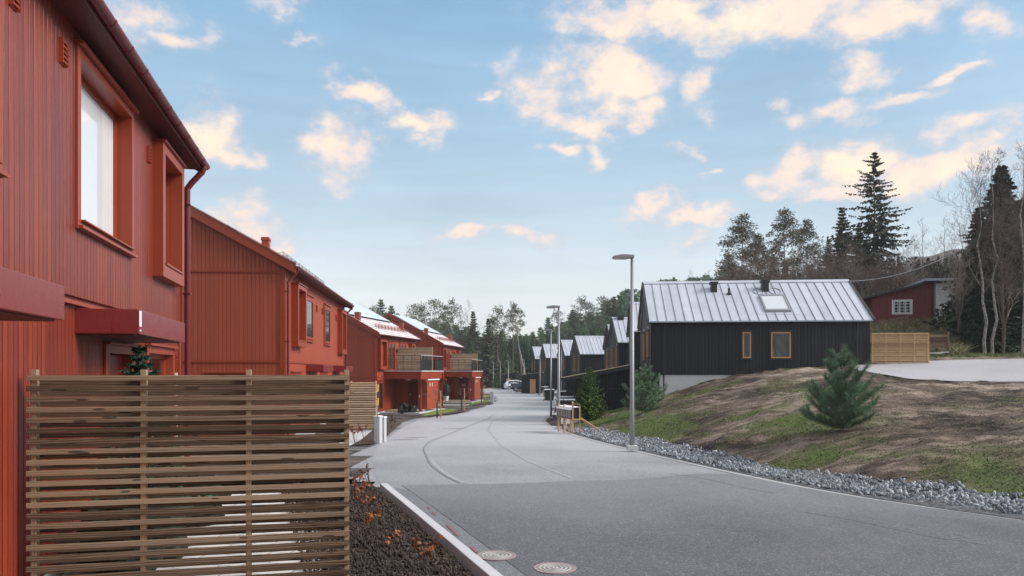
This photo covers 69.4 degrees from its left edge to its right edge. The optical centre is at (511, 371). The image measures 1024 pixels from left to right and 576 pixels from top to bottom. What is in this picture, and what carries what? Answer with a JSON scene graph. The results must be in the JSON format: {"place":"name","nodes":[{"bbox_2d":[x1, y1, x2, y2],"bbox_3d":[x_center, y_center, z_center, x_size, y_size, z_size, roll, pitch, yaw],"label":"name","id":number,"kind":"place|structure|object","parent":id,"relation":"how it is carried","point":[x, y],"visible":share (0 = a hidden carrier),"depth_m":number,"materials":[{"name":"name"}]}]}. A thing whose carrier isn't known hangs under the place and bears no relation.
{"place":"outdoors","nodes":[
{"label":"outdoors","id":0,"kind":"place"},
{"bbox_2d":[62,493,328,575],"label":"paving","id":1,"kind":"structure","parent":0,"point":[202,566],"depth_m":8.17,"materials":[{"name":"concrete"}]},
{"bbox_2d":[76,498,187,572],"bbox_3d":[-3.853,1.663,7.418,0.935,0.872,0.839,0,0,16],"label":"shrub","id":2,"kind":"object","parent":1,"relation":"on","point":[113,571],"visible":0.2,"depth_m":7.17,"materials":[{"name":"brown plant"}]},
{"bbox_2d":[101,477,193,558],"bbox_3d":[-3.912,1.608,8.033,0.915,0.940,0.975,0,0,25],"label":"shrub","id":3,"kind":"object","parent":1,"relation":"on","point":[176,507],"visible":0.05,"depth_m":7.88,"materials":[{"name":"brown plant"}]},
{"bbox_2d":[94,344,212,500],"bbox_3d":[-4.316,1.019,8.656,1.545,2.716,1.497,0,0,10],"label":"potted fir","id":4,"kind":"object","parent":1,"relation":"on","point":[137,367],"visible":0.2,"depth_m":8.64,"materials":[{"name":"green plant"}]},
{"bbox_2d":[178,475,231,526],"bbox_3d":[-4.156,1.630,9.569,0.948,0.934,0.920,0,0,14],"label":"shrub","id":5,"kind":"object","parent":1,"relation":"on","point":[206,505],"visible":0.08,"depth_m":9.40,"materials":[{"name":"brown plant"}]},
{"bbox_2d":[196,391,497,486],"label":"driveway","id":6,"kind":"structure","parent":0,"point":[367,451],"depth_m":19.07,"materials":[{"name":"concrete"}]},
{"bbox_2d":[355,422,401,444],"bbox_3d":[-4.968,2.289,28.949,0.958,0.390,15.542,0,0,-7],"label":"planting bed","id":7,"kind":"object","parent":6,"relation":"on","point":[368,438],"visible":0.59,"depth_m":25.50,"materials":[{"name":"soil"}]},
{"bbox_2d":[325,381,376,428],"bbox_3d":[-6.051,1.325,27.833,1.900,1.950,0.160,0,0,-2],"label":"slatted fence","id":8,"kind":"object","parent":7,"relation":"on","point":[362,404],"visible":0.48,"depth_m":27.79,"materials":[{"name":"wood"}]},
{"bbox_2d":[374,415,382,442],"bbox_3d":[-4.040,1.758,22.340,0.197,0.862,0.330,0,0,6],"label":"cable cabinet","id":9,"kind":"object","parent":6,"relation":"on","point":[378,440],"visible":0.62,"depth_m":22.19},
{"bbox_2d":[485,388,556,415],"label":"parking area","id":10,"kind":"object","parent":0,"point":[512,390],"visible":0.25,"depth_m":103.56,"materials":[{"name":"asphalt"}]},
{"bbox_2d":[546,414,562,425],"bbox_3d":[2.292,2.513,39.241,1.148,0.260,13.444,0,0,0],"label":"planting bed","id":11,"kind":"object","parent":10,"relation":"on","point":[552,421],"visible":0.55,"depth_m":37.24,"materials":[{"name":"soil"}]},
{"bbox_2d":[542,329,552,417],"bbox_3d":[2.020,0.123,42.000,0.646,5.093,0.260,0,0,0],"label":"street lamp","id":12,"kind":"object","parent":11,"relation":"on","point":[550,330],"visible":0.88,"depth_m":41.96,"materials":[{"name":"metal"}]},
{"bbox_2d":[61,290,1023,574],"bbox_3d":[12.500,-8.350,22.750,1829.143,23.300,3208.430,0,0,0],"label":"ground","id":13,"kind":"structure","parent":0,"point":[917,424],"depth_m":17.90,"materials":[{"name":"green plant"}]},
{"bbox_2d":[0,0,209,575],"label":"red house","id":14,"kind":"structure","parent":13,"relation":"on","point":[100,151],"depth_m":7.50,"materials":[{"name":"wood"}]},
{"bbox_2d":[0,0,8,177],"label":"window","id":15,"kind":"structure","parent":14,"relation":"in","point":[3,174],"depth_m":5.81,"materials":[{"name":"red"}]},
{"bbox_2d":[74,39,138,257],"bbox_3d":[-4.711,-2.408,8.482,0.280,1.905,2.109,0,0,-13],"label":"window","id":16,"kind":"structure","parent":14,"relation":"in","point":[104,114],"depth_m":8.75,"materials":[{"name":"white"}]},
{"bbox_2d":[110,355,122,468],"bbox_3d":[-4.950,0.830,9.096,0.050,2.080,0.946,0,0,-13],"label":"door","id":17,"kind":"structure","parent":14,"relation":"in","point":[116,361],"depth_m":9.29,"materials":[{"name":"red"}]},
{"bbox_2d":[145,343,178,436],"bbox_3d":[-5.350,0.368,11.178,0.225,1.545,1.790,0,0,-13],"label":"window","id":18,"kind":"structure","parent":14,"relation":"in","point":[162,358],"depth_m":11.55,"materials":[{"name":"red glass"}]},
{"bbox_2d":[152,138,186,286],"bbox_3d":[-5.295,-2.350,11.254,0.365,1.960,1.487,0,0,-13],"label":"box window","id":19,"kind":"structure","parent":14,"relation":"in","point":[167,189],"depth_m":11.15,"materials":[{"name":"red wood"}]},
{"bbox_2d":[26,370,348,575],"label":"slatted fence","id":20,"kind":"object","parent":13,"relation":"on","point":[247,402],"visible":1,"depth_m":6.57,"materials":[{"name":"wood"}]},
{"bbox_2d":[180,205,353,435],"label":"red house","id":21,"kind":"structure","parent":13,"relation":"on","point":[258,308],"depth_m":22.02,"materials":[{"name":"wood"}]},
{"bbox_2d":[291,282,307,347],"bbox_3d":[-6.901,-1.795,23.798,0.395,1.990,1.440,0,0,-5],"label":"box window","id":22,"kind":"structure","parent":21,"relation":"in","point":[298,290],"depth_m":23.15,"materials":[{"name":"red wood"}]},
{"bbox_2d":[307,293,314,342],"bbox_3d":[-7.112,-1.868,26.014,0.085,1.655,1.550,0,0,-5],"label":"window","id":23,"kind":"structure","parent":21,"relation":"in","point":[310,303],"depth_m":26.23,"materials":[{"name":"grey"}]},
{"bbox_2d":[323,303,331,346],"bbox_3d":[-7.453,-1.868,29.899,0.085,1.655,1.550,0,0,-5],"label":"window","id":24,"kind":"structure","parent":21,"relation":"in","point":[327,307],"depth_m":29.73,"materials":[{"name":"grey"}]},
{"bbox_2d":[337,309,347,353],"bbox_3d":[-7.764,-1.795,33.611,0.395,1.990,1.540,0,0,-5],"label":"box window","id":25,"kind":"structure","parent":21,"relation":"in","point":[341,313],"depth_m":32.87,"materials":[{"name":"red wood"}]},
{"bbox_2d":[282,482,473,575],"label":"planting bed","id":26,"kind":"object","parent":13,"relation":"on","point":[388,557],"visible":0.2,"depth_m":8.24,"materials":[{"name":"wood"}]},
{"bbox_2d":[412,535,442,571],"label":"beech sapling","id":27,"kind":"object","parent":26,"relation":"on","point":[428,551],"visible":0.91,"depth_m":7.29,"materials":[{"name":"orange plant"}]},
{"bbox_2d":[345,301,446,413],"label":"red house","id":28,"kind":"structure","parent":13,"relation":"on","point":[392,359],"depth_m":48.66,"materials":[{"name":"wood"}]},
{"bbox_2d":[377,339,387,368],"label":"box window","id":29,"kind":"structure","parent":28,"relation":"in","point":[385,342],"depth_m":47.08,"materials":[{"name":"red wood"}]},
{"bbox_2d":[387,340,395,370],"bbox_3d":[-8.012,-1.022,49.287,0.085,2.085,1.500,0,0,11],"label":"balcony door","id":30,"kind":"structure","parent":28,"relation":"in","point":[391,346],"depth_m":49.23,"materials":[{"name":"grey"}]},
{"bbox_2d":[408,382,417,407],"bbox_3d":[-6.565,1.580,50.029,0.950,1.800,0.089,0,0,11],"label":"door","id":31,"kind":"structure","parent":28,"relation":"in","point":[412,386],"depth_m":50.05,"materials":[{"name":"wood"}]},
{"bbox_2d":[382,313,485,402],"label":"red house","id":32,"kind":"structure","parent":13,"relation":"on","point":[459,369],"depth_m":66.69,"materials":[{"name":"wood"}]},
{"bbox_2d":[418,299,450,336],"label":"pine tree","id":33,"kind":"object","parent":13,"relation":"on","point":[435,312],"visible":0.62,"depth_m":157.80,"materials":[{"name":"green plant"}]},
{"bbox_2d":[380,483,502,575],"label":"kerb","id":34,"kind":"structure","parent":13,"relation":"on","point":[472,562],"depth_m":8.58,"materials":[{"name":"concrete"}]},
{"bbox_2d":[434,302,457,334],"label":"pine tree","id":35,"kind":"object","parent":13,"relation":"on","point":[446,312],"visible":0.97,"depth_m":149.92,"materials":[{"name":"green plant"}]},
{"bbox_2d":[443,297,464,339],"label":"pine tree","id":36,"kind":"object","parent":13,"relation":"on","point":[451,308],"visible":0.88,"depth_m":152.24,"materials":[{"name":"green plant"}]},
{"bbox_2d":[464,311,495,383],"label":"brownish spruce tree","id":37,"kind":"object","parent":13,"relation":"on","point":[475,334],"visible":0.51,"depth_m":151.95,"materials":[{"name":"green plant"}]},
{"bbox_2d":[478,319,504,386],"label":"brownish spruce tree","id":38,"kind":"object","parent":13,"relation":"on","point":[487,357],"visible":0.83,"depth_m":150.67,"materials":[{"name":"green plant"}]},
{"bbox_2d":[482,304,510,373],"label":"pine tree","id":39,"kind":"object","parent":13,"relation":"on","point":[498,310],"visible":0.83,"depth_m":157.00,"materials":[{"name":"green plant"}]},
{"bbox_2d":[489,344,513,387],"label":"pale green spruce tree","id":40,"kind":"object","parent":13,"relation":"on","point":[504,363],"visible":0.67,"depth_m":145.69,"materials":[{"name":"green plant"}]},
{"bbox_2d":[506,338,522,379],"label":"spruce tree","id":41,"kind":"object","parent":13,"relation":"on","point":[513,356],"visible":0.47,"depth_m":161.10,"materials":[{"name":"green plant"}]},
{"bbox_2d":[505,304,526,374],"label":"leaning pine tree","id":42,"kind":"object","parent":13,"relation":"on","point":[515,316],"visible":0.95,"depth_m":142.91,"materials":[{"name":"green plant"}]},
{"bbox_2d":[519,372,543,392],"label":"shed","id":43,"kind":"structure","parent":13,"relation":"on","point":[532,382],"depth_m":103.81,"materials":[{"name":"wood"}]},
{"bbox_2d":[529,341,540,372],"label":"black house","id":44,"kind":"structure","parent":13,"relation":"on","point":[535,363],"depth_m":129.92,"materials":[{"name":"wood"}]},
{"bbox_2d":[539,344,557,389],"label":"black house","id":45,"kind":"structure","parent":13,"relation":"on","point":[544,357],"depth_m":112.34,"materials":[{"name":"wood"}]},
{"bbox_2d":[557,334,572,389],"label":"black house","id":46,"kind":"structure","parent":13,"relation":"on","point":[565,345],"depth_m":99.36,"materials":[{"name":"wood"}]},
{"bbox_2d":[427,273,723,344],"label":"woodland","id":47,"kind":"object","parent":13,"relation":"on","point":[625,293],"visible":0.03,"depth_m":224.13,"materials":[{"name":"green plant"}]},
{"bbox_2d":[567,296,594,334],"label":"pine tree","id":48,"kind":"object","parent":13,"relation":"on","point":[582,301],"visible":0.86,"depth_m":171.42,"materials":[{"name":"green plant"}]},
{"bbox_2d":[570,336,603,374],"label":"black house","id":49,"kind":"structure","parent":13,"relation":"on","point":[586,352],"depth_m":87.06,"materials":[{"name":"wood"}]},
{"bbox_2d":[568,367,608,420],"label":"young spruce","id":50,"kind":"object","parent":13,"relation":"on","point":[590,408],"visible":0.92,"depth_m":33.83,"materials":[{"name":"green plant"}]},
{"bbox_2d":[564,364,634,413],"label":"shed","id":51,"kind":"structure","parent":13,"relation":"on","point":[612,380],"depth_m":39.80,"materials":[{"name":"black painted timber"}]},
{"bbox_2d":[586,296,613,332],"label":"pine tree","id":52,"kind":"object","parent":13,"relation":"on","point":[603,299],"visible":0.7,"depth_m":171.80,"materials":[{"name":"green plant"}]},
{"bbox_2d":[602,324,609,368],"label":"black house","id":53,"kind":"structure","parent":13,"relation":"on","point":[605,347],"depth_m":73.24,"materials":[{"name":"wood"}]},
{"bbox_2d":[606,315,628,367],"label":"black house","id":54,"kind":"structure","parent":13,"relation":"on","point":[617,343],"depth_m":61.76,"materials":[{"name":"wood"}]},
{"bbox_2d":[626,302,639,394],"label":"black house","id":55,"kind":"structure","parent":13,"relation":"on","point":[636,344],"depth_m":50.00,"materials":[{"name":"wood"}]},
{"bbox_2d":[621,363,668,412],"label":"young pine","id":56,"kind":"object","parent":13,"relation":"on","point":[646,392],"visible":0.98,"depth_m":29.82,"materials":[{"name":"green plant"}]},
{"bbox_2d":[706,252,747,280],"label":"broad pine tree","id":57,"kind":"object","parent":13,"relation":"on","point":[730,263],"visible":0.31,"depth_m":69.72,"materials":[{"name":"green plant"}]},
{"bbox_2d":[713,213,774,280],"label":"broad pine tree","id":58,"kind":"object","parent":13,"relation":"on","point":[738,229],"visible":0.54,"depth_m":71.75,"materials":[{"name":"green plant"}]},
{"bbox_2d":[723,246,785,280],"bbox_3d":[19.395,-6.043,58.699,5.939,8.094,6.175,0,0,44],"label":"bare bush","id":59,"kind":"object","parent":13,"relation":"on","point":[751,271],"visible":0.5,"depth_m":58.83,"materials":[{"name":"brown plant"}]},
{"bbox_2d":[637,279,875,397],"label":"black house","id":60,"kind":"structure","parent":13,"relation":"on","point":[692,333],"depth_m":35.84,"materials":[{"name":"wood"}]},
{"bbox_2d":[741,330,752,359],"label":"window","id":61,"kind":"structure","parent":60,"relation":"in","point":[747,334],"depth_m":35.53,"materials":[{"name":"grey"}]},
{"bbox_2d":[769,330,791,359],"bbox_3d":[12.871,-1.288,35.377,1.093,1.431,0.085,0,0,5],"label":"window","id":62,"kind":"structure","parent":60,"relation":"in","point":[780,341],"depth_m":35.40,"materials":[{"name":"grey"}]},
{"bbox_2d":[738,233,777,278],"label":"broad pine tree","id":63,"kind":"object","parent":13,"relation":"on","point":[763,248],"visible":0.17,"depth_m":75.71,"materials":[{"name":"green plant"}]},
{"bbox_2d":[741,249,800,279],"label":"bare bush","id":64,"kind":"object","parent":13,"relation":"on","point":[784,274],"visible":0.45,"depth_m":60.54,"materials":[{"name":"brown plant"}]},
{"bbox_2d":[756,207,814,279],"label":"broad pine tree","id":65,"kind":"object","parent":13,"relation":"on","point":[795,234],"visible":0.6,"depth_m":73.48,"materials":[{"name":"green plant"}]},
{"bbox_2d":[566,429,1023,518],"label":"gravel base","id":66,"kind":"object","parent":13,"relation":"on","point":[942,504],"visible":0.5,"depth_m":11.64,"materials":[{"name":"gravel"}]},
{"bbox_2d":[557,401,599,433],"bbox_3d":[2.301,1.728,27.433,0.794,1.292,2.516,0,0,-30],"label":"mailbox rack","id":67,"kind":"object","parent":66,"relation":"on","point":[571,423],"visible":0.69,"depth_m":26.92,"materials":[{"name":"wood"}]},
{"bbox_2d":[562,426,1023,513],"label":"crushed stone","id":68,"kind":"object","parent":66,"relation":"on","point":[931,488],"visible":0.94,"depth_m":12.97,"materials":[{"name":"gravel"}]},
{"bbox_2d":[576,352,1023,493],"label":"grass","id":69,"kind":"structure","parent":13,"relation":"on","point":[773,420],"depth_m":18.32,"materials":[{"name":"plant"}]},
{"bbox_2d":[786,218,830,279],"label":"broad pine tree","id":70,"kind":"object","parent":13,"relation":"on","point":[807,231],"visible":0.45,"depth_m":75.67,"materials":[{"name":"green plant"}]},
{"bbox_2d":[598,373,1023,496],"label":"earth clods","id":71,"kind":"object","parent":13,"relation":"on","point":[988,465],"visible":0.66,"depth_m":18.96,"materials":[{"name":"soil"}]},
{"bbox_2d":[791,249,856,287],"bbox_3d":[24.890,-6.492,58.641,5.101,6.686,4.906,0,0,-35],"label":"bare bush","id":72,"kind":"object","parent":13,"relation":"on","point":[814,277],"visible":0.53,"depth_m":58.71,"materials":[{"name":"brown plant"}]},
{"bbox_2d":[798,342,886,430],"bbox_3d":[7.372,0.380,16.634,1.935,2.138,2.104,0,0,0],"label":"young pine","id":73,"kind":"object","parent":13,"relation":"on","point":[839,399],"visible":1,"depth_m":16.51,"materials":[{"name":"green plant"}]},
{"bbox_2d":[819,207,868,295],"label":"brownish spruce tree","id":74,"kind":"object","parent":13,"relation":"on","point":[842,221],"visible":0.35,"depth_m":71.86,"materials":[{"name":"green plant"}]},
{"bbox_2d":[822,240,872,288],"bbox_3d":[27.858,-7.538,61.938,5.243,7.146,5.451,0,0,25],"label":"bare bush","id":75,"kind":"object","parent":13,"relation":"on","point":[850,261],"visible":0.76,"depth_m":61.69,"materials":[{"name":"plant"}]},
{"bbox_2d":[737,254,964,332],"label":"hill woodland","id":76,"kind":"object","parent":13,"relation":"on","point":[936,271],"visible":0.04,"depth_m":76.97,"materials":[{"name":"bare twigs"},{"name":"bark"}]},
{"bbox_2d":[817,152,939,296],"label":"giant spruce tree","id":77,"kind":"object","parent":13,"relation":"on","point":[881,232],"visible":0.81,"depth_m":65.65,"materials":[{"name":"green plant"}]},
{"bbox_2d":[852,248,910,293],"bbox_3d":[30.029,-7.054,59.744,4.654,6.101,4.477,0,0,-34],"label":"bare bush","id":78,"kind":"object","parent":13,"relation":"on","point":[886,282],"visible":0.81,"depth_m":59.73,"materials":[{"name":"brown plant"}]},
{"bbox_2d":[861,242,920,294],"bbox_3d":[30.517,-7.144,58.860,4.784,6.520,4.974,0,0,-27],"label":"bare bush","id":79,"kind":"object","parent":13,"relation":"on","point":[899,278],"visible":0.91,"depth_m":58.63,"materials":[{"name":"brown plant"}]},
{"bbox_2d":[871,333,929,363],"bbox_3d":[18.304,-1.050,34.876,2.620,1.550,0.114,0,0,5],"label":"slatted fence","id":80,"kind":"object","parent":13,"relation":"on","point":[900,343],"visible":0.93,"depth_m":34.86,"materials":[{"name":"wood"}]},
{"bbox_2d":[862,278,955,323],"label":"barn","id":81,"kind":"structure","parent":13,"relation":"on","point":[920,298],"depth_m":56.30,"materials":[{"name":"red painted wood"},{"name":"white paint"},{"name":"metal"}]},
{"bbox_2d":[892,299,912,314],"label":"window","id":82,"kind":"structure","parent":81,"relation":"in","point":[898,306],"depth_m":56.45,"materials":[{"name":"white paint"}]},
{"bbox_2d":[936,283,954,320],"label":"wall","id":83,"kind":"structure","parent":81,"relation":"in","point":[941,299],"depth_m":55.93,"materials":[{"name":"white paint"}]},
{"bbox_2d":[870,314,979,355],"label":"grass","id":84,"kind":"structure","parent":13,"relation":"on","point":[908,326],"depth_m":50.89,"materials":[{"name":"plant"}]},
{"bbox_2d":[915,332,948,354],"bbox_3d":[21.496,-1.446,37.656,1.700,1.150,0.809,0,0,8],"label":"timber crate","id":85,"kind":"object","parent":13,"relation":"on","point":[938,338],"visible":0.63,"depth_m":37.93,"materials":[{"name":"wood"}]},
{"bbox_2d":[930,206,982,326],"bbox_3d":[33.107,-6.998,53.310,5.813,9.860,5.676,0,0,3],"label":"dark spruce tree","id":86,"kind":"object","parent":13,"relation":"on","point":[970,235],"visible":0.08,"depth_m":53.23,"materials":[{"name":"green plant"}]},
{"bbox_2d":[927,214,993,342],"bbox_3d":[27.658,-5.590,45.714,3.971,8.491,4.969,0,6,15],"label":"grey bare tree","id":87,"kind":"object","parent":13,"relation":"on","point":[956,290],"visible":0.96,"depth_m":45.98,"materials":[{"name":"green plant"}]},
{"bbox_2d":[914,165,1017,332],"bbox_3d":[33.153,-7.431,50.076,8.857,13.092,8.272,0,0,-5],"label":"dark spruce tree","id":88,"kind":"object","parent":13,"relation":"on","point":[941,317],"visible":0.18,"depth_m":49.80,"materials":[{"name":"green plant"}]},
{"bbox_2d":[930,223,1008,343],"bbox_3d":[30.168,-5.051,46.953,6.606,8.846,7.073,0,0,16],"label":"dark spruce tree","id":89,"kind":"object","parent":13,"relation":"on","point":[968,309],"visible":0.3,"depth_m":46.89,"materials":[{"name":"green plant"}]},
{"bbox_2d":[958,279,995,351],"bbox_3d":[28.708,-3.179,44.629,3.303,4.991,3.384,0,0,23],"label":"dark spruce tree","id":90,"kind":"object","parent":13,"relation":"on","point":[976,314],"visible":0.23,"depth_m":44.55,"materials":[{"name":"green plant"}]},
{"bbox_2d":[934,147,1023,352],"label":"birch tree","id":91,"kind":"object","parent":13,"relation":"on","point":[995,309],"visible":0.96,"depth_m":40.65,"materials":[{"name":"grey plant"}]},
{"bbox_2d":[935,156,1023,353],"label":"birch tree","id":92,"kind":"object","parent":13,"relation":"on","point":[984,312],"visible":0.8,"depth_m":41.41,"materials":[{"name":"grey plant"}]},
{"bbox_2d":[939,198,1023,332],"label":"dark spruce tree","id":93,"kind":"object","parent":13,"relation":"on","point":[1010,248],"visible":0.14,"depth_m":47.84,"materials":[{"name":"green plant"}]},
{"bbox_2d":[962,286,1021,353],"bbox_3d":[28.104,-2.840,43.296,3.858,4.469,3.952,0,0,11],"label":"dark spruce tree","id":94,"kind":"object","parent":13,"relation":"on","point":[989,308],"visible":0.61,"depth_m":43.11,"materials":[{"name":"green plant"}]},
{"bbox_2d":[960,193,1023,353],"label":"grey bare tree","id":95,"kind":"object","parent":13,"relation":"on","point":[1006,294],"visible":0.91,"depth_m":40.57,"materials":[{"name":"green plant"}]},
{"bbox_2d":[968,254,1022,351],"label":"dark spruce tree","id":96,"kind":"object","parent":13,"relation":"on","point":[1015,314],"visible":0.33,"depth_m":43.93,"materials":[{"name":"green plant"}]},
{"bbox_2d":[984,143,1023,352],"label":"birch tree","id":97,"kind":"object","parent":13,"relation":"on","point":[1022,251],"visible":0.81,"depth_m":40.12,"materials":[{"name":"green plant"}]},
{"bbox_2d":[373,388,732,489],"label":"road","id":98,"kind":"structure","parent":0,"point":[477,453],"depth_m":18.49,"materials":[{"name":"asphalt"}]},
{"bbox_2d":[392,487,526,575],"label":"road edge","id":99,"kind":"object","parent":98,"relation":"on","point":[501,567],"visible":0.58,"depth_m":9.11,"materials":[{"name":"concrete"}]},
{"bbox_2d":[477,550,515,560],"bbox_3d":[-0.168,1.990,8.000,0.422,0.018,0.422,0,0,7],"label":"manhole cover","id":100,"kind":"object","parent":99,"relation":"on","point":[495,555],"visible":0.98,"depth_m":7.99,"materials":[{"name":"grey metal"}]},
{"bbox_2d":[425,413,496,482],"bbox_3d":[-1.663,2.327,30.277,1.700,0.672,34.111,0,0,0],"label":"road seam","id":101,"kind":"object","parent":98,"relation":"on","point":[434,464],"visible":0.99,"depth_m":17.68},
{"bbox_2d":[542,405,1023,519],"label":"kerb strip","id":102,"kind":"object","parent":98,"relation":"on","point":[687,462],"visible":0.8,"depth_m":14.11,"materials":[{"name":"concrete"}]},
{"bbox_2d":[546,305,561,428],"bbox_3d":[1.734,-0.178,30.500,0.646,5.115,0.260,0,0,0],"label":"street lamp","id":103,"kind":"object","parent":102,"relation":"on","point":[558,362],"visible":0.81,"depth_m":30.46,"materials":[{"name":"metal"}]},
{"bbox_2d":[612,254,637,449],"bbox_3d":[2.941,-0.514,19.300,0.646,5.092,0.260,0,0,0],"label":"street lamp","id":104,"kind":"object","parent":102,"relation":"on","point":[631,446],"visible":1,"depth_m":19.26,"materials":[{"name":"metal"}]},
{"bbox_2d":[104,0,1023,338],"label":"sky","id":105,"kind":"structure","parent":0,"point":[485,154],"materials":[{"name":"blue"}]},
{"bbox_2d":[402,473,1023,575],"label":"road surface","id":106,"kind":"object","parent":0,"point":[684,525],"visible":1,"depth_m":9.32,"materials":[{"name":"asphalt"}]},
{"bbox_2d":[534,562,575,573],"bbox_3d":[0.437,1.990,7.485,0.431,0.018,0.431,0,0,-1],"label":"manhole cover","id":107,"kind":"object","parent":106,"relation":"on","point":[555,568],"visible":1,"depth_m":7.47,"materials":[{"name":"grey metal"}]},
{"bbox_2d":[520,249,964,380],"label":"hills","id":108,"kind":"structure","parent":0,"point":[932,258],"depth_m":230.84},
{"bbox_2d":[855,359,1023,381],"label":"lane","id":109,"kind":"structure","parent":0,"point":[1003,370],"depth_m":30.79,"materials":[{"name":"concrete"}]},
{"bbox_2d":[897,348,1023,357],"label":"grass","id":110,"kind":"structure","parent":0,"point":[966,354],"depth_m":37.98,"materials":[{"name":"plant"}]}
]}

